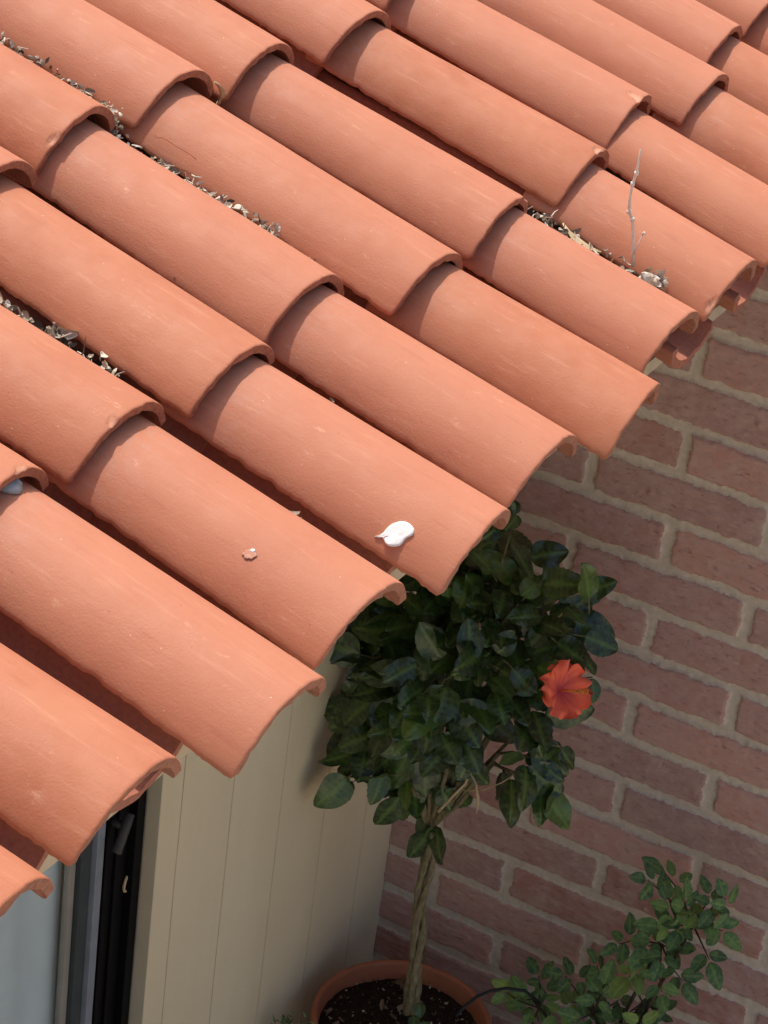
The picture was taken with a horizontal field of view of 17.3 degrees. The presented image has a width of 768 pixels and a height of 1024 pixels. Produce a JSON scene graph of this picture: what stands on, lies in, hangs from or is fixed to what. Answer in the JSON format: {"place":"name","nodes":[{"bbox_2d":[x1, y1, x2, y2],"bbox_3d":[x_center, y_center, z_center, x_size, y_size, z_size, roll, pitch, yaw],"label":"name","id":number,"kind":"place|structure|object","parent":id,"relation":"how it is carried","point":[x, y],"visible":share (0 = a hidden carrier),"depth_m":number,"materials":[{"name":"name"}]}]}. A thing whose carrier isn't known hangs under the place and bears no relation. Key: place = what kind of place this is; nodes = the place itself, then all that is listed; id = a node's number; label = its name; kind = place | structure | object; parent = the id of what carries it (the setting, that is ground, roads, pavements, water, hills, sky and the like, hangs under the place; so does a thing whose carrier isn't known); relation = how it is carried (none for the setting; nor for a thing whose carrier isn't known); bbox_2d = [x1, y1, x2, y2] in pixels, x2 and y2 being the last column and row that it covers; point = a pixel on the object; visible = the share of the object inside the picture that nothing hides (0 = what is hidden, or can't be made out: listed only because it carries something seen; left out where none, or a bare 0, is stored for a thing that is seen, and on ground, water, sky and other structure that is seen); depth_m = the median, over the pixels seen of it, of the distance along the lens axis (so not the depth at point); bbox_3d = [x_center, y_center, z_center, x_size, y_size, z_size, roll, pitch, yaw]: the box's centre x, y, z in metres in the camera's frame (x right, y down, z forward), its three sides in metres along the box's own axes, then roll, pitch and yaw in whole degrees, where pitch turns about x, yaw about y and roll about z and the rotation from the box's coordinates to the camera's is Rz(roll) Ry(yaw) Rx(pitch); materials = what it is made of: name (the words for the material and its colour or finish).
{"place":"outdoors","nodes":[
{"label":"outdoors","id":0,"kind":"place"},
{"bbox_2d":[0,479,22,494],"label":"pebble","id":1,"kind":"object","parent":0,"point":[14,487],"visible":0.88,"depth_m":2.61,"materials":[{"name":"grey stone"}]},
{"bbox_2d":[214,81,225,104],"bbox_3d":[-0.227,-0.570,3.451,0.018,0.043,0.015,-8,34,-25],"label":"dry leaf","id":2,"kind":"object","parent":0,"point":[222,95],"visible":0.83,"depth_m":3.45,"materials":[{"name":"brown plant"}]},
{"label":"ground","id":3,"kind":"structure","parent":0,"visible":0},
{"bbox_2d":[271,1012,313,1023],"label":"weed","id":4,"kind":"object","parent":3,"relation":"on","point":[286,1020],"visible":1,"depth_m":4.53,"materials":[{"name":"green plant"}]},
{"bbox_2d":[0,68,759,1023],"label":"house","id":5,"kind":"structure","parent":3,"relation":"on","point":[196,890],"depth_m":4.16,"materials":[{"name":"beige paint"}]},
{"bbox_2d":[0,818,48,916],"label":"channel tile","id":6,"kind":"object","parent":5,"relation":"on","point":[27,850],"visible":0.26,"depth_m":2.38,"materials":[{"name":"ceramic"}]},
{"bbox_2d":[0,845,53,911],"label":"cover tile","id":7,"kind":"object","parent":6,"relation":"on","point":[18,876],"visible":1,"depth_m":2.20,"materials":[{"name":"ceramic"}]},
{"bbox_2d":[1,172,60,210],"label":"channel tile","id":8,"kind":"object","parent":5,"relation":"on","point":[57,208],"visible":0.03,"depth_m":3.21,"materials":[{"name":"ceramic"}]},
{"bbox_2d":[0,440,93,522],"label":"channel tile","id":9,"kind":"object","parent":5,"relation":"on","point":[53,491],"visible":0.03,"depth_m":2.79,"materials":[{"name":"ceramic"}]},
{"bbox_2d":[0,790,146,1023],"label":"window","id":10,"kind":"structure","parent":5,"relation":"in","point":[101,889],"depth_m":3.85,"materials":[{"name":"black paint"}]},
{"bbox_2d":[0,611,182,812],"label":"channel tile","id":11,"kind":"object","parent":5,"relation":"on","point":[20,640],"visible":0.27,"depth_m":2.58,"materials":[{"name":"ceramic"}]},
{"bbox_2d":[0,643,180,865],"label":"cover tile","id":12,"kind":"object","parent":11,"relation":"on","point":[76,769],"visible":1,"depth_m":2.34,"materials":[{"name":"ceramic"}]},
{"bbox_2d":[0,478,325,777],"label":"cover tile","id":13,"kind":"object","parent":11,"relation":"on","point":[217,688],"visible":0.97,"depth_m":2.53,"materials":[{"name":"ceramic"}]},
{"bbox_2d":[0,443,48,491],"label":"cover tile","id":14,"kind":"object","parent":13,"relation":"on","point":[14,465],"visible":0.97,"depth_m":2.63,"materials":[{"name":"ceramic"}]},
{"bbox_2d":[0,286,208,453],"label":"channel tile","id":15,"kind":"object","parent":5,"relation":"on","point":[181,432],"visible":0.02,"depth_m":2.97,"materials":[{"name":"ceramic"}]},
{"bbox_2d":[0,275,175,378],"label":"leaf litter","id":16,"kind":"object","parent":15,"relation":"on","point":[64,335],"visible":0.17,"depth_m":2.93,"materials":[{"name":"brown plant"}]},
{"bbox_2d":[124,137,157,160],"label":"channel tile","id":17,"kind":"object","parent":5,"relation":"on","point":[126,141],"visible":0.01,"depth_m":3.38,"materials":[{"name":"ceramic"}]},
{"bbox_2d":[14,180,297,379],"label":"channel tile","id":18,"kind":"object","parent":5,"relation":"on","point":[279,366],"visible":0.01,"depth_m":3.18,"materials":[{"name":"ceramic"}]},
{"bbox_2d":[90,515,289,654],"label":"channel tile","id":19,"kind":"object","parent":5,"relation":"on","point":[110,530],"visible":0.02,"depth_m":2.76,"materials":[{"name":"ceramic"}]},
{"bbox_2d":[215,0,323,77],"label":"channel tile","id":20,"kind":"object","parent":5,"relation":"on","point":[305,65],"visible":0.03,"depth_m":3.71,"materials":[{"name":"ceramic"}]},
{"bbox_2d":[158,162,382,318],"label":"channel tile","id":21,"kind":"object","parent":5,"relation":"on","point":[351,295],"visible":0.01,"depth_m":3.29,"materials":[{"name":"ceramic"}]},
{"bbox_2d":[0,32,314,260],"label":"leaf litter","id":22,"kind":"object","parent":21,"relation":"on","point":[220,198],"visible":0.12,"depth_m":3.30,"materials":[{"name":"brown plant"}]},
{"bbox_2d":[202,443,394,574],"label":"channel tile","id":23,"kind":"object","parent":5,"relation":"on","point":[238,469],"visible":0.06,"depth_m":2.92,"materials":[{"name":"ceramic"}]},
{"bbox_2d":[36,414,405,669],"bbox_3d":[-0.173,0.009,2.753,0.395,0.068,0.188,33,36,14],"label":"cover tile","id":24,"kind":"object","parent":23,"relation":"on","point":[301,590],"visible":0.95,"depth_m":2.71,"materials":[{"name":"ceramic"}]},
{"bbox_2d":[0,305,165,483],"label":"cover tile","id":25,"kind":"object","parent":24,"relation":"on","point":[65,411],"visible":1,"depth_m":2.75,"materials":[{"name":"ceramic"}]},
{"bbox_2d":[242,549,256,559],"bbox_3d":[-0.143,0.045,2.687,0.015,0.007,0.012,21,33,21],"label":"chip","id":26,"kind":"object","parent":24,"relation":"on","point":[248,554],"visible":1,"depth_m":2.69,"materials":[{"name":"orange ceramic"}]},
{"bbox_2d":[295,374,456,477],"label":"channel tile","id":27,"kind":"object","parent":5,"relation":"on","point":[301,379],"depth_m":3.11,"materials":[{"name":"ceramic"}]},
{"bbox_2d":[159,355,510,595],"bbox_3d":[-0.050,-0.068,2.928,0.402,0.068,0.191,32,36,13],"label":"cover tile","id":28,"kind":"object","parent":27,"relation":"on","point":[349,475],"visible":0.96,"depth_m":2.88,"materials":[{"name":"ceramic"}]},
{"bbox_2d":[0,173,274,417],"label":"cover tile","id":29,"kind":"object","parent":28,"relation":"on","point":[164,340],"visible":0.99,"depth_m":2.95,"materials":[{"name":"ceramic"}]},
{"bbox_2d":[0,146,37,187],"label":"cover tile","id":30,"kind":"object","parent":29,"relation":"on","point":[17,169],"visible":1,"depth_m":3.09,"materials":[{"name":"ceramic"}]},
{"bbox_2d":[375,521,413,546],"bbox_3d":[0.013,0.025,2.839,0.042,0.026,0.023,-4,32,-18],"label":"white splash","id":31,"kind":"object","parent":28,"relation":"on","point":[396,534],"visible":1,"depth_m":2.84,"materials":[{"name":"white paint"}]},
{"bbox_2d":[289,374,475,517],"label":"leaf litter","id":32,"kind":"object","parent":5,"relation":"on","point":[298,512],"visible":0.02,"depth_m":2.85,"materials":[{"name":"brown plant"}]},
{"bbox_2d":[391,25,397,32],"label":"channel tile","id":33,"kind":"object","parent":5,"relation":"on","point":[393,29],"visible":0.06,"depth_m":3.89,"materials":[{"name":"ceramic"}]},
{"bbox_2d":[316,70,532,210],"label":"channel tile","id":34,"kind":"object","parent":5,"relation":"on","point":[334,82],"visible":0.06,"depth_m":3.69,"materials":[{"name":"ceramic"}]},
{"bbox_2d":[396,30,532,108],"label":"channel tile","id":35,"kind":"object","parent":5,"relation":"on","point":[407,37],"visible":0.03,"depth_m":3.91,"materials":[{"name":"ceramic"}]},
{"bbox_2d":[463,266,643,373],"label":"channel tile","id":36,"kind":"object","parent":5,"relation":"on","point":[471,273],"depth_m":3.45,"materials":[{"name":"ceramic"}]},
{"bbox_2d":[365,261,659,459],"bbox_3d":[0.176,-0.220,3.261,0.371,0.070,0.192,31,36,12],"label":"cover tile","id":37,"kind":"object","parent":36,"relation":"on","point":[591,397],"visible":0.94,"depth_m":3.21,"materials":[{"name":"ceramic"}]},
{"bbox_2d":[114,81,462,315],"bbox_3d":[-0.122,-0.428,3.330,0.470,0.066,0.188,34,36,15],"label":"cover tile","id":38,"kind":"object","parent":37,"relation":"on","point":[379,258],"visible":0.98,"depth_m":3.28,"materials":[{"name":"ceramic"}]},
{"bbox_2d":[0,0,213,128],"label":"cover tile","id":39,"kind":"object","parent":38,"relation":"on","point":[132,72],"visible":0.98,"depth_m":3.36,"materials":[{"name":"ceramic"}]},
{"bbox_2d":[653,318,713,367],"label":"channel tile","id":40,"kind":"object","parent":5,"relation":"on","point":[679,348],"visible":0.2,"depth_m":3.56,"materials":[{"name":"ceramic"}]},
{"bbox_2d":[461,206,698,372],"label":"cover tile","id":41,"kind":"object","parent":40,"relation":"on","point":[580,291],"visible":0.93,"depth_m":3.39,"materials":[{"name":"ceramic"}]},
{"bbox_2d":[202,53,527,258],"bbox_3d":[-0.023,-0.514,3.503,0.457,0.068,0.188,31,36,13],"label":"cover tile","id":42,"kind":"object","parent":41,"relation":"on","point":[459,207],"visible":0.94,"depth_m":3.45,"materials":[{"name":"ceramic"}]},
{"bbox_2d":[85,0,293,101],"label":"cover tile","id":43,"kind":"object","parent":42,"relation":"on","point":[225,47],"visible":0.85,"depth_m":3.50,"materials":[{"name":"ceramic"}]},
{"bbox_2d":[527,206,668,290],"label":"leaf litter","id":44,"kind":"object","parent":40,"relation":"on","point":[657,280],"visible":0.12,"depth_m":3.55,"materials":[{"name":"brown plant"}]},
{"bbox_2d":[562,223,600,252],"bbox_3d":[0.277,-0.384,3.553,0.064,0.027,0.017,19,32,19],"label":"dry leaf","id":45,"kind":"object","parent":44,"relation":"on","point":[579,240],"visible":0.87,"depth_m":3.56,"materials":[{"name":"beige plant"}]},
{"bbox_2d":[626,149,645,266],"bbox_3d":[0.353,-0.420,3.501,0.036,0.172,0.007,21,33,21],"label":"twig","id":46,"kind":"object","parent":44,"relation":"on","point":[632,218],"visible":1,"depth_m":3.51,"materials":[{"name":"grey wood"}]},
{"bbox_2d":[718,265,765,312],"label":"channel tile","id":47,"kind":"object","parent":5,"relation":"on","point":[736,295],"visible":0.18,"depth_m":3.74,"materials":[{"name":"ceramic"}]},
{"bbox_2d":[523,162,756,321],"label":"cover tile","id":48,"kind":"object","parent":47,"relation":"on","point":[704,268],"visible":0.94,"depth_m":3.57,"materials":[{"name":"ceramic"}]},
{"bbox_2d":[305,19,609,205],"bbox_3d":[0.113,-0.603,3.697,0.445,0.066,0.188,31,36,12],"label":"cover tile","id":49,"kind":"object","parent":48,"relation":"on","point":[537,154],"visible":0.98,"depth_m":3.65,"materials":[{"name":"ceramic"}]},
{"bbox_2d":[221,0,390,63],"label":"cover tile","id":50,"kind":"object","parent":49,"relation":"on","point":[318,31],"visible":0.93,"depth_m":3.67,"materials":[{"name":"ceramic"}]},
{"bbox_2d":[606,108,767,267],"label":"cover tile","id":51,"kind":"object","parent":47,"relation":"on","point":[706,190],"visible":0.88,"depth_m":3.76,"materials":[{"name":"ceramic"}]},
{"bbox_2d":[365,0,651,148],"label":"cover tile","id":52,"kind":"object","parent":51,"relation":"on","point":[568,89],"visible":0.99,"depth_m":3.84,"materials":[{"name":"ceramic"}]},
{"bbox_2d":[366,0,391,10],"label":"cover tile","id":53,"kind":"object","parent":52,"relation":"on","point":[382,5],"visible":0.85,"depth_m":3.86,"materials":[{"name":"ceramic"}]},
{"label":"channel tile","id":54,"kind":"object","parent":5,"relation":"on","visible":0},
{"bbox_2d":[267,284,577,507],"bbox_3d":[0.034,-0.164,3.105,0.414,0.069,0.188,32,36,13],"label":"cover tile","id":55,"kind":"object","parent":54,"relation":"on","point":[468,427],"visible":0.91,"depth_m":3.06,"materials":[{"name":"ceramic"}]},
{"bbox_2d":[31,118,343,343],"bbox_3d":[-0.263,-0.373,3.183,0.430,0.072,0.192,33,36,15],"label":"cover tile","id":56,"kind":"object","parent":55,"relation":"on","point":[245,273],"visible":0.93,"depth_m":3.13,"materials":[{"name":"ceramic"}]},
{"bbox_2d":[0,43,114,173],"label":"cover tile","id":57,"kind":"object","parent":56,"relation":"on","point":[43,112],"visible":0.98,"depth_m":3.18,"materials":[{"name":"ceramic"}]},
{"bbox_2d":[310,500,617,1023],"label":"potted tree","id":58,"kind":"object","parent":3,"relation":"on","point":[425,667],"visible":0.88,"depth_m":4.18,"materials":[{"name":"green plant"}]},
{"bbox_2d":[455,987,539,1016],"bbox_3d":[0.201,0.885,4.566,0.174,0.033,0.034,-7,33,-24],"label":"drip tube","id":59,"kind":"object","parent":58,"relation":"attached to","point":[474,998],"visible":1,"depth_m":4.57,"materials":[{"name":"black plastic"}]},
{"bbox_2d":[373,265,767,1023],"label":"brick wall","id":60,"kind":"structure","parent":3,"relation":"on","point":[659,515],"depth_m":4.42,"materials":[{"name":"red brick"}]},
{"bbox_2d":[491,856,741,1023],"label":"potted shrub","id":61,"kind":"object","parent":3,"relation":"on","point":[644,959],"visible":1,"depth_m":4.46,"materials":[{"name":"green plant"}]},
{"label":"channel tile","id":62,"kind":"object","parent":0,"visible":0},
{"bbox_2d":[651,85,767,184],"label":"cover tile","id":63,"kind":"object","parent":62,"relation":"on","point":[726,126],"visible":0.79,"depth_m":3.94,"materials":[{"name":"ceramic"}]},
{"bbox_2d":[477,0,728,125],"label":"cover tile","id":64,"kind":"object","parent":63,"relation":"on","point":[675,82],"visible":0.94,"depth_m":3.99,"materials":[{"name":"ceramic"}]},
{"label":"channel tile","id":65,"kind":"object","parent":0,"visible":0},
{"bbox_2d":[708,35,767,115],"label":"cover tile","id":66,"kind":"object","parent":65,"relation":"on","point":[743,66],"visible":0.66,"depth_m":4.13,"materials":[{"name":"ceramic"}]},
{"bbox_2d":[593,0,742,63],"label":"cover tile","id":67,"kind":"object","parent":66,"relation":"on","point":[698,30],"visible":0.84,"depth_m":4.15,"materials":[{"name":"ceramic"}]},
{"bbox_2d":[741,7,767,54],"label":"cover tile","id":68,"kind":"object","parent":65,"relation":"on","point":[756,37],"visible":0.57,"depth_m":4.31,"materials":[{"name":"ceramic"}]},
{"bbox_2d":[696,0,767,37],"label":"cover tile","id":69,"kind":"object","parent":68,"relation":"on","point":[745,14],"visible":0.77,"depth_m":4.30,"materials":[{"name":"ceramic"}]}
]}

